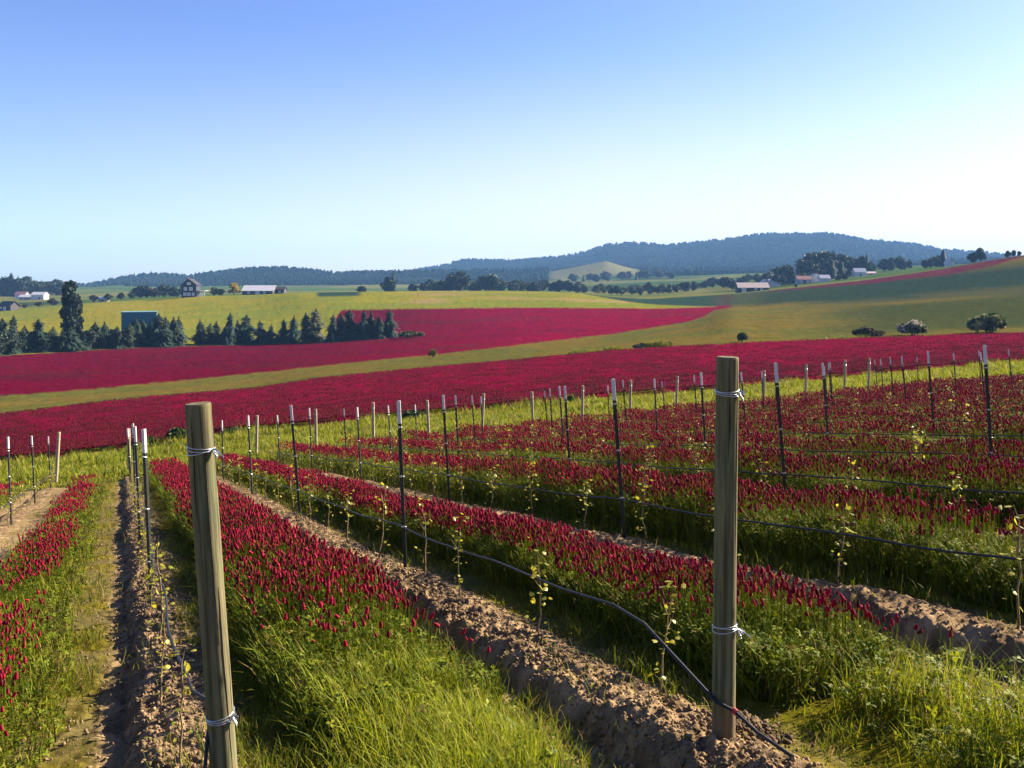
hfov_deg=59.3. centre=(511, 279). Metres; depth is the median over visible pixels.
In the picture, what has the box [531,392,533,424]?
wooden post
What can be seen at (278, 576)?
crimson clover
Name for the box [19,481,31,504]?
grapevine
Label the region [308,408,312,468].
steel post
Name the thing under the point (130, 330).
conifer tree
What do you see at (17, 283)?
broadleaf tree
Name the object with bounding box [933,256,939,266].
broadleaf tree
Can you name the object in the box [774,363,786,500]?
steel post
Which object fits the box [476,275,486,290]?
broadleaf tree
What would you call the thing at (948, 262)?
house
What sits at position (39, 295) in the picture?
house
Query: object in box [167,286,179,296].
broadleaf tree
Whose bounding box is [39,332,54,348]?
broadleaf tree
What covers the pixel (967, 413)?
grapevine
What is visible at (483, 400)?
wooden post
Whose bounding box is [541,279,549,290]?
broadleaf tree
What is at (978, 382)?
crimson clover
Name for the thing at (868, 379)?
wooden post
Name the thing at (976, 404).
crimson clover
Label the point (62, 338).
conifer tree
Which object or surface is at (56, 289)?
broadleaf tree
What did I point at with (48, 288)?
broadleaf tree
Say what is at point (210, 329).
conifer tree
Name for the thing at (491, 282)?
broadleaf tree
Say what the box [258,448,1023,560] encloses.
drip hose
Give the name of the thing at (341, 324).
conifer tree
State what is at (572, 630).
short grass
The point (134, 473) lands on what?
steel post
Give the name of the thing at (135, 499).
grapevine
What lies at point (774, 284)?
house
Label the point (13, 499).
grapevine
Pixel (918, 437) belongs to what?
grapevine
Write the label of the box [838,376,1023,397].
crimson clover
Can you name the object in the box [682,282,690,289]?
broadleaf tree
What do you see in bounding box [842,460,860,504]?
grapevine
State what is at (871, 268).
broadleaf tree
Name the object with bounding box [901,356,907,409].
steel post
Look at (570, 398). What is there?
weed clump
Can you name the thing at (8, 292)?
conifer tree
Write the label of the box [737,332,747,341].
bush
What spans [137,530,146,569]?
grapevine
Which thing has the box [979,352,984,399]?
steel post
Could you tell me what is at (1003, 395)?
crimson clover
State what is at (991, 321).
bush
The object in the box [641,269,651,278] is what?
broadleaf tree
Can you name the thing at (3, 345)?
broadleaf tree
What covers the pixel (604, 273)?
broadleaf tree
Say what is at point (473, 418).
steel post
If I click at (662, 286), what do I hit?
broadleaf tree
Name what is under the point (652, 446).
grapevine
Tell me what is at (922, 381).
crimson clover
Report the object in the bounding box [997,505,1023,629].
grapevine
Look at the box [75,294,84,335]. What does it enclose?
poplar tree
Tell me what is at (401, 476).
steel post
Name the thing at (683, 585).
grapevine
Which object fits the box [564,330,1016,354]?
verge grass
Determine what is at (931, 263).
broadleaf tree
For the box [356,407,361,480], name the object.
steel post
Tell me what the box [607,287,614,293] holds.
broadleaf tree
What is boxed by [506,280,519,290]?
broadleaf tree
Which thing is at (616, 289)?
broadleaf tree
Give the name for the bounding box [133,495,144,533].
grapevine
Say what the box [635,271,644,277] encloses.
broadleaf tree
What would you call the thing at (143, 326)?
conifer tree
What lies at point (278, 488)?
grapevine
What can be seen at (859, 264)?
broadleaf tree
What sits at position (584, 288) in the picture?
broadleaf tree
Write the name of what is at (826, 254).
broadleaf tree
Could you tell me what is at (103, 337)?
broadleaf tree
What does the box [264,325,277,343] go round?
conifer tree
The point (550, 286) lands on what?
broadleaf tree
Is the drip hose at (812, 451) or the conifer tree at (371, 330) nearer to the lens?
the drip hose at (812, 451)
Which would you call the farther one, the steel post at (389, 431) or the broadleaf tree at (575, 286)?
the broadleaf tree at (575, 286)
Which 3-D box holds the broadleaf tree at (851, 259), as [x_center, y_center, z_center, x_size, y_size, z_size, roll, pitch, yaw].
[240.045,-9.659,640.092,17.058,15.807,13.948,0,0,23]
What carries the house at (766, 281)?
on the ground at (462, 328)
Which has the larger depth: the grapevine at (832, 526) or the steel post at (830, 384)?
the steel post at (830, 384)
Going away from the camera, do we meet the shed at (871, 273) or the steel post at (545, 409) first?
the steel post at (545, 409)
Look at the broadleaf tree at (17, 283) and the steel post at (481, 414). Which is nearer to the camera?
the steel post at (481, 414)
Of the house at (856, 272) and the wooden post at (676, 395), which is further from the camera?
the house at (856, 272)
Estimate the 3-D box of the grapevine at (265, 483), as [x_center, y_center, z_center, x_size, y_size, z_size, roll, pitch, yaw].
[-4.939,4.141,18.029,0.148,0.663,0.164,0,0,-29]
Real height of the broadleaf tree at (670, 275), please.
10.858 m
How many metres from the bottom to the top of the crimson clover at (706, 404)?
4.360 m
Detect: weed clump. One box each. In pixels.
[147,436,156,443]
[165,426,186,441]
[223,426,245,433]
[401,409,423,417]
[566,395,577,401]
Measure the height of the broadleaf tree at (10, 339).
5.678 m
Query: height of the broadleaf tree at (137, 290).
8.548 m
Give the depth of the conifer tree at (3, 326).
208.24 m
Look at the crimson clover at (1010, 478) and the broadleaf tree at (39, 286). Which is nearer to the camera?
the crimson clover at (1010, 478)
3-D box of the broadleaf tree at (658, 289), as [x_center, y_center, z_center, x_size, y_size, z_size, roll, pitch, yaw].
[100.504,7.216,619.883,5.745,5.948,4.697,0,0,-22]
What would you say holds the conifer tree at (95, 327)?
on the ground at (462, 328)
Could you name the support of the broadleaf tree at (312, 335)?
on the ground at (462, 328)
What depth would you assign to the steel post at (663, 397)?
35.26 m
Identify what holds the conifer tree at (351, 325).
on the ground at (462, 328)
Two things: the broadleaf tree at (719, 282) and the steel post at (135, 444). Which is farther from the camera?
the broadleaf tree at (719, 282)
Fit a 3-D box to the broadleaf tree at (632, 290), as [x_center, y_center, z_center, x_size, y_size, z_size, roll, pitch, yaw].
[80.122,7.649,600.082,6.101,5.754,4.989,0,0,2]
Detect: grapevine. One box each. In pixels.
[4,489,14,527]
[11,486,16,519]
[16,485,24,511]
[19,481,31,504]
[128,481,141,524]
[129,487,143,542]
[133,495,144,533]
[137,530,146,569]
[138,516,146,543]
[140,532,155,590]
[140,543,165,609]
[144,536,174,642]
[154,609,176,703]
[163,643,196,764]
[236,457,243,485]
[254,463,260,495]
[261,470,267,500]
[273,474,283,504]
[285,464,297,512]
[302,474,317,519]
[323,485,334,528]
[340,490,354,538]
[352,450,359,476]
[369,449,377,477]
[373,482,389,556]
[384,451,392,486]
[405,451,415,489]
[414,498,431,574]
[429,447,439,495]
[449,513,469,595]
[457,458,465,502]
[486,464,498,508]
[524,534,551,635]
[525,435,534,467]
[525,460,538,516]
[576,479,592,529]
[591,432,603,469]
[633,466,653,543]
[644,445,656,473]
[648,580,685,694]
[692,441,705,472]
[756,454,770,500]
[829,504,855,585]
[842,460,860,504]
[909,426,919,443]
[912,431,927,459]
[948,472,968,518]
[964,403,971,437]
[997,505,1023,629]
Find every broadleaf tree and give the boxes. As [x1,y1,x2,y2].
[0,276,8,295]
[0,331,7,351]
[4,331,23,353]
[7,276,36,293]
[15,285,32,293]
[17,336,29,349]
[23,330,34,346]
[33,281,51,293]
[34,281,46,291]
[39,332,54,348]
[47,298,58,304]
[49,279,62,284]
[49,282,63,295]
[80,329,99,348]
[88,295,98,301]
[94,330,109,348]
[103,293,112,300]
[108,329,114,337]
[110,329,134,344]
[117,292,124,298]
[127,292,134,298]
[129,285,147,297]
[142,285,152,297]
[148,288,160,297]
[156,285,170,296]
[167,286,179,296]
[198,333,212,344]
[210,287,217,294]
[216,288,225,294]
[216,331,223,340]
[227,282,241,294]
[234,330,242,340]
[305,331,317,341]
[356,286,366,291]
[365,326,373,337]
[380,276,397,290]
[407,283,417,290]
[418,282,430,290]
[430,280,443,290]
[437,281,452,290]
[443,270,471,290]
[469,282,478,290]
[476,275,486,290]
[480,273,501,290]
[495,278,506,290]
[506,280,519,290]
[518,282,527,290]
[528,281,541,290]
[537,280,545,290]
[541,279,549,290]
[547,282,555,290]
[554,279,564,291]
[563,280,572,291]
[568,282,581,292]
[570,274,579,281]
[580,285,589,292]
[586,273,592,279]
[590,274,599,281]
[591,285,600,292]
[600,271,611,279]
[600,286,606,292]
[602,274,610,280]
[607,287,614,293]
[613,285,621,294]
[616,271,627,278]
[626,271,632,278]
[628,287,635,294]
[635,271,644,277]
[636,288,645,294]
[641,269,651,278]
[642,282,651,292]
[652,269,663,276]
[654,286,661,292]
[658,284,665,292]
[664,284,672,292]
[666,272,673,278]
[673,286,680,291]
[677,282,690,290]
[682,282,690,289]
[683,268,690,275]
[691,281,699,290]
[702,280,709,287]
[706,277,716,282]
[716,277,725,287]
[722,277,729,287]
[725,278,735,288]
[736,278,746,282]
[760,273,772,279]
[769,264,800,283]
[771,274,786,283]
[795,256,820,268]
[795,260,825,275]
[800,252,829,273]
[813,251,834,274]
[828,258,850,274]
[836,254,857,272]
[842,273,849,279]
[847,256,861,275]
[849,260,863,272]
[858,256,868,270]
[867,261,875,270]
[877,258,887,270]
[887,257,896,268]
[889,261,895,269]
[895,255,905,268]
[905,260,912,268]
[921,260,927,267]
[927,259,934,267]
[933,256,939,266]
[967,252,978,262]
[975,247,986,261]
[1005,250,1011,256]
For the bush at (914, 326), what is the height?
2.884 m
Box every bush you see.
[398,330,419,337]
[428,349,437,357]
[632,343,648,348]
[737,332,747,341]
[852,326,884,336]
[896,319,926,334]
[965,312,1006,332]
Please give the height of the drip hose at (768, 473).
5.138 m
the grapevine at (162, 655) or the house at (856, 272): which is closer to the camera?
the grapevine at (162, 655)
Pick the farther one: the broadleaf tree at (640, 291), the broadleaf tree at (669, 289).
the broadleaf tree at (669, 289)
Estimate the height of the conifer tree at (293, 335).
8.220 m
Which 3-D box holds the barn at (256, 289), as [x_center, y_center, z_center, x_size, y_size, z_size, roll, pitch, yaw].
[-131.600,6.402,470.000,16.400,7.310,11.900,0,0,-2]
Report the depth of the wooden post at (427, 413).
39.25 m
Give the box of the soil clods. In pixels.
[0,421,1023,767]
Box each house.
[14,292,29,298]
[30,292,49,299]
[181,277,208,297]
[759,279,771,288]
[768,279,781,286]
[794,276,811,283]
[810,273,818,282]
[817,275,830,281]
[851,268,866,276]
[943,258,954,266]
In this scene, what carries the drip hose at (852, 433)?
attached to the steel post at (825, 401)
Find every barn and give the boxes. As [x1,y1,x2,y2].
[241,285,276,294]
[734,282,769,292]
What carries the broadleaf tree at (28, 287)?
on the ground at (462, 328)
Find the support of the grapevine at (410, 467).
on the ground at (462, 328)
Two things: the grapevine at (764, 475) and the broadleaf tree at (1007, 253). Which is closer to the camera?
the grapevine at (764, 475)
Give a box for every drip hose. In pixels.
[0,472,54,508]
[131,471,208,767]
[218,464,793,758]
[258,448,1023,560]
[320,442,1023,493]
[379,436,1023,456]
[432,430,1023,436]
[489,420,1021,426]
[576,409,1023,421]
[599,402,1022,415]
[666,396,1018,410]
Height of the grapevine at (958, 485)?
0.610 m
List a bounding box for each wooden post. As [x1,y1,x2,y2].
[54,432,60,482]
[127,428,130,468]
[185,402,238,767]
[255,415,258,452]
[314,409,317,446]
[372,402,374,438]
[426,400,429,432]
[481,393,484,428]
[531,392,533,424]
[581,385,583,417]
[629,380,631,410]
[675,376,678,406]
[712,356,751,740]
[763,370,764,398]
[804,364,806,397]
[843,360,845,391]
[867,358,870,390]
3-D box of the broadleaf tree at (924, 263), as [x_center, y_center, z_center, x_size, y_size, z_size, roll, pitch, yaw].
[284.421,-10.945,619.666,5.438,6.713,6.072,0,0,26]
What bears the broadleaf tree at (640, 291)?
on the ground at (462, 328)
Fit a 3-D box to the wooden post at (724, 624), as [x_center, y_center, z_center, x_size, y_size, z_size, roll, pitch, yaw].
[1.046,1.397,4.298,0.174,2.060,0.122,1,0,0]
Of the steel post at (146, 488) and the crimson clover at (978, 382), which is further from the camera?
the crimson clover at (978, 382)
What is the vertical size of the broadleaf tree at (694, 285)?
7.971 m
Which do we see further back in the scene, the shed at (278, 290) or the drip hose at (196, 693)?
the shed at (278, 290)
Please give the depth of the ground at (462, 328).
86.54 m
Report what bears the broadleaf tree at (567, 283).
on the ground at (462, 328)
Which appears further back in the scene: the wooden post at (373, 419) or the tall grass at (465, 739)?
the wooden post at (373, 419)
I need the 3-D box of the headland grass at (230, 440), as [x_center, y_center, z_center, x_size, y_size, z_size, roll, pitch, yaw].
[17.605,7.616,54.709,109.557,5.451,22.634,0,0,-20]
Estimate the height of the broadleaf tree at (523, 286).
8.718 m
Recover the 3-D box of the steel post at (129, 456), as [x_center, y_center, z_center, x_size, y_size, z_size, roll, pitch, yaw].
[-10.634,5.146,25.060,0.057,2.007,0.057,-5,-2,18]
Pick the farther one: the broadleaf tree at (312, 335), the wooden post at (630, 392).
the broadleaf tree at (312, 335)
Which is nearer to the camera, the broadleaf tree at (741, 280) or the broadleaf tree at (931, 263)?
the broadleaf tree at (931, 263)
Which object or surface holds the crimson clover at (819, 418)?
on the ground at (462, 328)
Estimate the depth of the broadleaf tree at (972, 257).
519.27 m
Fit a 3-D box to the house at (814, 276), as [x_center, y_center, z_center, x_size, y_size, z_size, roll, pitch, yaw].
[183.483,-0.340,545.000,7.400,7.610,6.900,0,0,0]
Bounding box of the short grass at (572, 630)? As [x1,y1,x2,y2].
[0,398,1023,767]
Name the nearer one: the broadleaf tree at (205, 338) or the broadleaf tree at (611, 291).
the broadleaf tree at (205, 338)
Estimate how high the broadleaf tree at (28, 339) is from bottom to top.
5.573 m
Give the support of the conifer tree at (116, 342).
on the ground at (462, 328)
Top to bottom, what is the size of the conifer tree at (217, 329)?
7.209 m
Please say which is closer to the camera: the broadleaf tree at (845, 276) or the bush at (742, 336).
the bush at (742, 336)
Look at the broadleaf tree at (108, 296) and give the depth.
469.10 m
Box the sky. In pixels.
[0,0,1023,283]
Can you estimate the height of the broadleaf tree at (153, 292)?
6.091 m
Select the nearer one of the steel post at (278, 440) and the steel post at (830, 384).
the steel post at (830, 384)
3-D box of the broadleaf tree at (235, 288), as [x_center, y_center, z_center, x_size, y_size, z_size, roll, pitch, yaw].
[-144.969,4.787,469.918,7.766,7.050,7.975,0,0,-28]
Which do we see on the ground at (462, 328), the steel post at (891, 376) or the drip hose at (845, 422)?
the steel post at (891, 376)
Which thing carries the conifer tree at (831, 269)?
on the ground at (462, 328)
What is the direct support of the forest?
on the ground at (462, 328)
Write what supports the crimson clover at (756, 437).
on the ground at (462, 328)
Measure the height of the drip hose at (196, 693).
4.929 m
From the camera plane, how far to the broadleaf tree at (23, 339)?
211.40 m
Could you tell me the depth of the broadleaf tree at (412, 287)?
658.05 m
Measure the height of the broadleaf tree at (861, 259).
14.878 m
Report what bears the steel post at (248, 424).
on the ground at (462, 328)
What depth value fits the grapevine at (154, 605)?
7.08 m
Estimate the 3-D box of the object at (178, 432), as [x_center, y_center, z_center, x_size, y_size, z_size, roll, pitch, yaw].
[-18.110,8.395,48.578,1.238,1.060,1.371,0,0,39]
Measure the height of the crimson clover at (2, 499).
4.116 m
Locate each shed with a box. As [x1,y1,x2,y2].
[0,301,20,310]
[18,295,30,299]
[98,297,107,301]
[120,311,157,345]
[275,287,287,293]
[866,271,876,275]
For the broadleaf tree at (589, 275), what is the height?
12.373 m
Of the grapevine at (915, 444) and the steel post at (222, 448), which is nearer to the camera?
the grapevine at (915, 444)
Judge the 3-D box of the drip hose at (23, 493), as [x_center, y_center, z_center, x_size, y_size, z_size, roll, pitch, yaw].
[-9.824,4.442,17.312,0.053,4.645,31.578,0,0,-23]
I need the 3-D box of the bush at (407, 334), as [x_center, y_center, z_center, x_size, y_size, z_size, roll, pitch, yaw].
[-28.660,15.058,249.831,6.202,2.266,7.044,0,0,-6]
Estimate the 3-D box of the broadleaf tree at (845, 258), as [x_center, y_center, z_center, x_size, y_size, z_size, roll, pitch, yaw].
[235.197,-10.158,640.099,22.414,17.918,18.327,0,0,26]
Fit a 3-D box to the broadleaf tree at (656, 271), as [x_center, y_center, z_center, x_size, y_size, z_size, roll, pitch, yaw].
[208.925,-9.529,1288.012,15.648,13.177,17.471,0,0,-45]
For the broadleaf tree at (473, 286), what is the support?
on the ground at (462, 328)
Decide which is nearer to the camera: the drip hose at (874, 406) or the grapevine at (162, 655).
the grapevine at (162, 655)
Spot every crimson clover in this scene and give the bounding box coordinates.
[0,473,108,767]
[0,481,31,510]
[148,456,512,756]
[216,452,953,707]
[275,440,1023,612]
[336,435,1023,528]
[402,427,1023,481]
[452,415,1023,459]
[507,405,1023,441]
[559,395,1023,430]
[610,389,1023,422]
[658,385,1023,418]
[707,383,1023,412]
[749,382,1023,408]
[797,377,1023,401]
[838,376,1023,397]
[867,374,1023,392]
[891,373,1022,390]
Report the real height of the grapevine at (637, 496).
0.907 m
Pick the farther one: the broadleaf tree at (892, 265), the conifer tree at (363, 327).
the broadleaf tree at (892, 265)
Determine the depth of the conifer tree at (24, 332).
212.49 m
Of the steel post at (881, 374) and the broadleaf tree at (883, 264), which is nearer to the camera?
the steel post at (881, 374)
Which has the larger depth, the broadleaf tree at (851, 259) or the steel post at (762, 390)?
the broadleaf tree at (851, 259)
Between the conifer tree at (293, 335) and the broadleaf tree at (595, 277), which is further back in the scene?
the broadleaf tree at (595, 277)
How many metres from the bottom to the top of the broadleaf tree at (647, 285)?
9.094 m
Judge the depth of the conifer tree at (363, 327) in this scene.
251.40 m
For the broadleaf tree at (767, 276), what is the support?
on the ground at (462, 328)
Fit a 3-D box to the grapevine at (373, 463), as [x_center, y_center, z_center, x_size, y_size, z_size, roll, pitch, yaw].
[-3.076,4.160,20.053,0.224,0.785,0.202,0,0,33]
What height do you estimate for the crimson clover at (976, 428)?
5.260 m
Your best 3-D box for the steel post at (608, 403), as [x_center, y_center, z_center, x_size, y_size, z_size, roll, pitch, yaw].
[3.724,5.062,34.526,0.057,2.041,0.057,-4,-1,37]
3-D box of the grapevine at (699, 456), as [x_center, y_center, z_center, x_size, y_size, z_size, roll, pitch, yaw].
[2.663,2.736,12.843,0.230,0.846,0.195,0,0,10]
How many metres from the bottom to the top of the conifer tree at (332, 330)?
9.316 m
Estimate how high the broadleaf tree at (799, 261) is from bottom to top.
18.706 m
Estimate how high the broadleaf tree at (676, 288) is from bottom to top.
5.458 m
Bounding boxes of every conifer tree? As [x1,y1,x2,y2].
[0,318,19,354]
[1,272,14,295]
[8,315,23,353]
[19,325,33,352]
[27,319,53,352]
[47,327,59,351]
[54,329,68,351]
[57,326,85,351]
[78,331,92,350]
[89,322,101,348]
[101,322,111,348]
[107,327,127,348]
[123,323,138,347]
[130,316,146,346]
[139,313,174,347]
[140,319,146,345]
[154,317,176,346]
[170,317,183,346]
[174,316,191,345]
[186,319,205,344]
[205,323,216,344]
[213,321,221,343]
[219,312,238,345]
[234,314,255,344]
[249,320,267,344]
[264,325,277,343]
[276,319,288,343]
[280,315,304,343]
[299,312,311,341]
[305,308,327,341]
[321,314,343,342]
[336,313,350,340]
[343,309,360,340]
[356,310,371,340]
[367,310,376,338]
[373,316,386,339]
[383,309,398,337]
[391,271,396,290]
[788,272,795,283]
[825,259,837,278]
[837,260,845,276]
[938,249,945,266]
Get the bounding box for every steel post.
[7,437,12,524]
[31,436,35,503]
[47,436,50,488]
[127,429,132,489]
[132,423,135,503]
[133,426,141,539]
[141,429,153,603]
[221,420,223,480]
[247,415,252,493]
[277,415,280,464]
[290,405,300,515]
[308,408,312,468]
[343,409,345,446]
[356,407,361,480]
[387,405,392,461]
[397,401,406,568]
[414,405,416,440]
[442,395,450,501]
[454,395,458,455]
[471,395,475,450]
[480,397,482,431]
[544,391,547,428]
[549,389,553,440]
[558,386,564,447]
[563,386,569,461]
[607,385,609,430]
[611,379,625,537]
[622,380,626,421]
[653,379,657,442]
[661,382,664,414]
[693,375,697,416]
[700,372,706,451]
[740,372,746,427]
[761,371,764,412]
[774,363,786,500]
[821,363,829,452]
[824,366,828,417]
[828,363,832,414]
[829,362,832,397]
[880,359,883,389]
[890,357,893,397]
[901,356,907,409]
[927,351,935,439]
[953,353,956,400]
[978,350,980,378]
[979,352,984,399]
[983,345,992,458]
[1008,349,1012,390]
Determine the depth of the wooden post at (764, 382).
44.62 m
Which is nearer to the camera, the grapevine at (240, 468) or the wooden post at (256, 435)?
the grapevine at (240, 468)
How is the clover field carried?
on the ground at (462, 328)
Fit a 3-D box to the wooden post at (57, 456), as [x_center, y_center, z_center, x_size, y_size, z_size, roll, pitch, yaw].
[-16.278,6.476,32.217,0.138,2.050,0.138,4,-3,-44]
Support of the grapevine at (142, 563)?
on the ground at (462, 328)
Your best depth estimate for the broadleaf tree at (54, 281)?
798.17 m
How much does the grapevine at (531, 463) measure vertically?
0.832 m
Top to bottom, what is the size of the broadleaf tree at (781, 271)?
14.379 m
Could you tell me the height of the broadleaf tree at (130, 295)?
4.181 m
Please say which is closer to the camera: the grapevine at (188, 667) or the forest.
the grapevine at (188, 667)
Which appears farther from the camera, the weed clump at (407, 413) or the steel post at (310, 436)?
the weed clump at (407, 413)
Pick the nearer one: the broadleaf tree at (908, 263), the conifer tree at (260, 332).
the conifer tree at (260, 332)
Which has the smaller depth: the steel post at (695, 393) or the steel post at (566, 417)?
the steel post at (566, 417)
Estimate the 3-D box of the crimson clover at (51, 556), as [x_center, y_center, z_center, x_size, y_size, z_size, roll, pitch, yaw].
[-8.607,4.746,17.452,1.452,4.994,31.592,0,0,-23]
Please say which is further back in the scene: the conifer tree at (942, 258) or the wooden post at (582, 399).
the conifer tree at (942, 258)
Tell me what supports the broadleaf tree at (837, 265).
on the ground at (462, 328)
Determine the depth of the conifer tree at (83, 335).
220.46 m
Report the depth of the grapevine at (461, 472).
14.84 m
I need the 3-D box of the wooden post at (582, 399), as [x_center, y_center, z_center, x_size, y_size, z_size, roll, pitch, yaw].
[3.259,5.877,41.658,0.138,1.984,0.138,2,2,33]
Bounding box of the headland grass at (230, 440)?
[0,359,1023,491]
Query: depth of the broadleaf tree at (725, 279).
660.56 m
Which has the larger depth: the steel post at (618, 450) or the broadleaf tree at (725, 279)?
the broadleaf tree at (725, 279)
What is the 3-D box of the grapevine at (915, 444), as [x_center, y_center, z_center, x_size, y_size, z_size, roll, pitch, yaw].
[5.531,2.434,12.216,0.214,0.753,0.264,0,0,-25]
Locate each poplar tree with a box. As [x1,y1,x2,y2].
[58,279,79,332]
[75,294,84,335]
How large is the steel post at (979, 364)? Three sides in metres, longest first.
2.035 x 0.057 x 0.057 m
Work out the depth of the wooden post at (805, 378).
45.37 m
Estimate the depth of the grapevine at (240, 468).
22.10 m
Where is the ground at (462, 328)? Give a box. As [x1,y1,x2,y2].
[0,236,1023,767]
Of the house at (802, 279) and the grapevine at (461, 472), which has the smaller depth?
the grapevine at (461, 472)
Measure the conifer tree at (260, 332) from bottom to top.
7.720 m
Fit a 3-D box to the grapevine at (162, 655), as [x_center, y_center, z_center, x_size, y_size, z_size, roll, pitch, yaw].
[-2.192,2.397,5.678,0.130,0.651,0.166,0,0,-32]
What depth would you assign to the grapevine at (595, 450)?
15.45 m
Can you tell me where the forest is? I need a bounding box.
[50,231,1020,286]
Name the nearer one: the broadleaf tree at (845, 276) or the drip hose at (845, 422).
the drip hose at (845, 422)
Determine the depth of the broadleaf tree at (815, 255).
634.23 m
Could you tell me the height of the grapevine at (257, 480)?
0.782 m
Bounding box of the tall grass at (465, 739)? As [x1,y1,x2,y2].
[268,593,1023,767]
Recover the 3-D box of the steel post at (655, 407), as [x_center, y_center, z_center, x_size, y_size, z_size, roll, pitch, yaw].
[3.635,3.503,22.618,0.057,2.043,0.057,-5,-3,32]
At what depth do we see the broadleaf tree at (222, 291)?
488.84 m
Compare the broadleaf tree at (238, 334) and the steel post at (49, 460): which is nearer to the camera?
the steel post at (49, 460)
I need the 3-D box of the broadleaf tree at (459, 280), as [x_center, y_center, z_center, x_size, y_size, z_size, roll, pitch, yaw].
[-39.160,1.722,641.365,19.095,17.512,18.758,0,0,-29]
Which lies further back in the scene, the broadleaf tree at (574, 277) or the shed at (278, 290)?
the broadleaf tree at (574, 277)
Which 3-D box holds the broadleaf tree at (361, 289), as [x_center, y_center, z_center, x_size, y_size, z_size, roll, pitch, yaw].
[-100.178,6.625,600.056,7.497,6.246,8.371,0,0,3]
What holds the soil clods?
on the ground at (462, 328)
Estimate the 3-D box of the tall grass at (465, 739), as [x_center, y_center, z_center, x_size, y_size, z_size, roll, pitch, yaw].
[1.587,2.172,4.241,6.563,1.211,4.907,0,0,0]
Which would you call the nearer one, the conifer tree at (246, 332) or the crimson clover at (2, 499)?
the crimson clover at (2, 499)
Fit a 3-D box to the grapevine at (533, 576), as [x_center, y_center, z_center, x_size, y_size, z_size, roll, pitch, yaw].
[0.196,2.185,6.364,0.198,0.775,0.154,0,0,-13]
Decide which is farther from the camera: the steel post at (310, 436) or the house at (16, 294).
the house at (16, 294)
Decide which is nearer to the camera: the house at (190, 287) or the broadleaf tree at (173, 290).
the house at (190, 287)
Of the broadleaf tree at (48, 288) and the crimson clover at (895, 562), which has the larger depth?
the broadleaf tree at (48, 288)
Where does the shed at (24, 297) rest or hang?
on the ground at (462, 328)
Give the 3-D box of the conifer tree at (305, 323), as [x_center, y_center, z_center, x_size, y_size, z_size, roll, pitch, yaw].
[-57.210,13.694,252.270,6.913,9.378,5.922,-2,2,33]
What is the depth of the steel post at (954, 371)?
31.51 m
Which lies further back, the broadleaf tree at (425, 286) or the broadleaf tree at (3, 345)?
the broadleaf tree at (425, 286)
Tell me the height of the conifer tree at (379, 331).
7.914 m
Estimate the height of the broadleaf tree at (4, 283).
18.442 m
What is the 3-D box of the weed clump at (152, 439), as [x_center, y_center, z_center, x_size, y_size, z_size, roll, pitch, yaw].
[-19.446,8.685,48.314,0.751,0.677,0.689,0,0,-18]
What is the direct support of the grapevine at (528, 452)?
on the ground at (462, 328)
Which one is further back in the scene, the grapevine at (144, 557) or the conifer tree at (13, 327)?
the conifer tree at (13, 327)
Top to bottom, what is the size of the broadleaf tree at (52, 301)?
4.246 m
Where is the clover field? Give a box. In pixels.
[0,332,1023,459]
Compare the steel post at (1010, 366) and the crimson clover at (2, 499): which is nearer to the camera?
the crimson clover at (2, 499)
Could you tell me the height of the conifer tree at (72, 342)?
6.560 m
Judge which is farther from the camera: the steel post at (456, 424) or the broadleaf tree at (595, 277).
the broadleaf tree at (595, 277)
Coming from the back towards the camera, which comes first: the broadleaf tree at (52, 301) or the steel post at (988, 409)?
the broadleaf tree at (52, 301)
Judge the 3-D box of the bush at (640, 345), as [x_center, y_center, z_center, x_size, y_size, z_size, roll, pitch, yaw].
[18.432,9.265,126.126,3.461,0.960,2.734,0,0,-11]
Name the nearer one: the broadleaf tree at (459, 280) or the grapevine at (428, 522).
the grapevine at (428, 522)
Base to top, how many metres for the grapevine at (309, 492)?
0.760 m
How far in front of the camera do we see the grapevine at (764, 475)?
11.52 m
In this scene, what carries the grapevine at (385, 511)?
on the ground at (462, 328)
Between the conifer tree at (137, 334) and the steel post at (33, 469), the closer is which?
the steel post at (33, 469)
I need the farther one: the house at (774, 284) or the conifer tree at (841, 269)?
the conifer tree at (841, 269)
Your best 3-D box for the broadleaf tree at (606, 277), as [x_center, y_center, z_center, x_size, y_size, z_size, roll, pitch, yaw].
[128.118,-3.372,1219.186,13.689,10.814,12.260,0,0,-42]
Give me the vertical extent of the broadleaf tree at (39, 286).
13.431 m
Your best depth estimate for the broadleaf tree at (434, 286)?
638.60 m
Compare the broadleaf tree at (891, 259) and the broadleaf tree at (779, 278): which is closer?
the broadleaf tree at (779, 278)
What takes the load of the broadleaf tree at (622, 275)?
on the ground at (462, 328)
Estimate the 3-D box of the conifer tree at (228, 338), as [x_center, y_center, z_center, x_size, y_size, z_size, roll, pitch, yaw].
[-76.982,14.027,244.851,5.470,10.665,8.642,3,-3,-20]
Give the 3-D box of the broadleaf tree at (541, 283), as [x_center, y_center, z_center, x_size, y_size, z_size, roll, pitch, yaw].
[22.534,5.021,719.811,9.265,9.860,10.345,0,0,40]
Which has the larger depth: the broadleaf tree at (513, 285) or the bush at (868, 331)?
the broadleaf tree at (513, 285)
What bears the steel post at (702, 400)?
on the ground at (462, 328)
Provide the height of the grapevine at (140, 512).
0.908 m
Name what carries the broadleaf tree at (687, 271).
on the ground at (462, 328)
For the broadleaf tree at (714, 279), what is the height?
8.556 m
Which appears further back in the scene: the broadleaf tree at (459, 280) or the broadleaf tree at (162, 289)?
the broadleaf tree at (459, 280)
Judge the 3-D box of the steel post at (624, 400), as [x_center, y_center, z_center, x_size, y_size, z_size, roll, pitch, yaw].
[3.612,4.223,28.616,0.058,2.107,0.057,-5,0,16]
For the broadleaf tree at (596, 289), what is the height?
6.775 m
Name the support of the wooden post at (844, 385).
on the ground at (462, 328)
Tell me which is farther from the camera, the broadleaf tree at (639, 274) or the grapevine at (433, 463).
the broadleaf tree at (639, 274)

